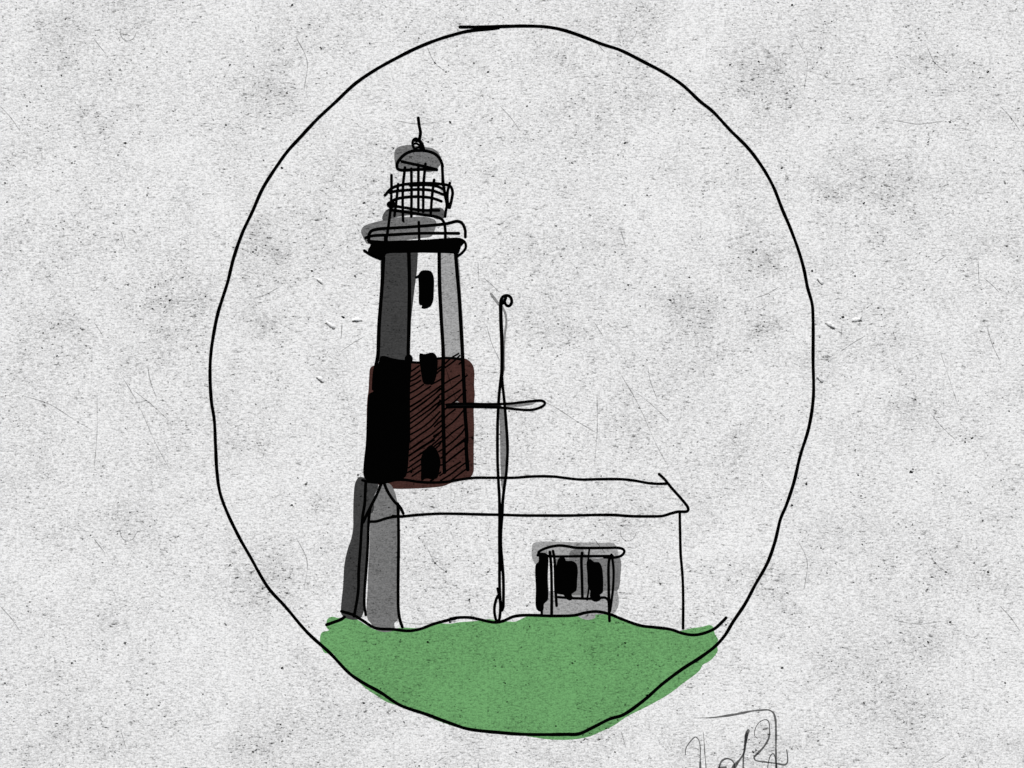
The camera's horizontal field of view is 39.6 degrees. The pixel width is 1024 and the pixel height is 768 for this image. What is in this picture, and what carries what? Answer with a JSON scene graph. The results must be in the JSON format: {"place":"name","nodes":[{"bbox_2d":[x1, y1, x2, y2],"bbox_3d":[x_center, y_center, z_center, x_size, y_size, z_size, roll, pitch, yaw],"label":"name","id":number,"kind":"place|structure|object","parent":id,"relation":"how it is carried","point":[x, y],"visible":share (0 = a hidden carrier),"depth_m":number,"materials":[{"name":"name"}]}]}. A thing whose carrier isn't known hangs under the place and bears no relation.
{"place":"outdoors","nodes":[
{"label":"outdoors","id":0,"kind":"place"},
{"bbox_2d":[0,0,1023,767],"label":"paper","id":1,"kind":"object","parent":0,"point":[632,250],"visible":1,"depth_m":1.42,"materials":[{"name":"white paper"}]},
{"bbox_2d":[208,24,814,735],"bbox_3d":[0.000,-0.004,1.422,0.607,0.712,0.001,0,0,0],"label":"oval border","id":2,"kind":"object","parent":1,"relation":"attached to","point":[686,88],"visible":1,"depth_m":1.42,"materials":[{"name":"black paint"}]},
{"bbox_2d":[685,709,787,767],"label":"signature","id":3,"kind":"object","parent":1,"relation":"attached to","point":[735,764],"visible":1,"depth_m":1.42},
{"bbox_2d":[320,610,727,739],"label":"ground","id":4,"kind":"structure","parent":0,"point":[548,686],"depth_m":1.42,"materials":[{"name":"green paint"}]},
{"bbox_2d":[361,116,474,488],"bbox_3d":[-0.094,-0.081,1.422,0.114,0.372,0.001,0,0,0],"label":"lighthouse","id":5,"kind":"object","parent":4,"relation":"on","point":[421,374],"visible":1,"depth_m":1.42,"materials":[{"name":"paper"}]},
{"bbox_2d":[418,270,433,308],"bbox_3d":[-0.086,-0.095,1.422,0.016,0.039,0.001,0,0,0],"label":"window","id":6,"kind":"structure","parent":5,"relation":"in","point":[426,280],"depth_m":1.42,"materials":[{"name":"black"}]},
{"bbox_2d":[419,352,437,384],"bbox_3d":[-0.084,-0.015,1.422,0.019,0.032,0.001,0,0,0],"label":"window","id":7,"kind":"structure","parent":5,"relation":"in","point":[429,361],"depth_m":1.42,"materials":[{"name":"black"}]},
{"bbox_2d":[421,445,439,480],"bbox_3d":[-0.081,0.079,1.422,0.020,0.036,0.001,0,0,0],"label":"window","id":8,"kind":"structure","parent":5,"relation":"in","point":[430,458],"depth_m":1.42,"materials":[{"name":"black"}]},
{"bbox_2d":[445,293,545,621],"bbox_3d":[-0.017,0.073,1.422,0.102,0.330,0.001,0,0,0],"label":"flagpole","id":9,"kind":"object","parent":4,"relation":"on","point":[501,414],"visible":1,"depth_m":1.42,"materials":[{"name":"black ink"},{"name":"grey wash"}]},
{"bbox_2d":[341,473,689,631],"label":"house","id":10,"kind":"structure","parent":4,"relation":"on","point":[577,545],"depth_m":1.42,"materials":[{"name":"paper"}]},
{"bbox_2d":[532,541,625,621],"bbox_3d":[0.067,0.198,1.422,0.094,0.081,0.001,0,0,0],"label":"porch","id":11,"kind":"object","parent":10,"relation":"in","point":[582,576],"depth_m":1.42,"materials":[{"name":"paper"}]}
]}

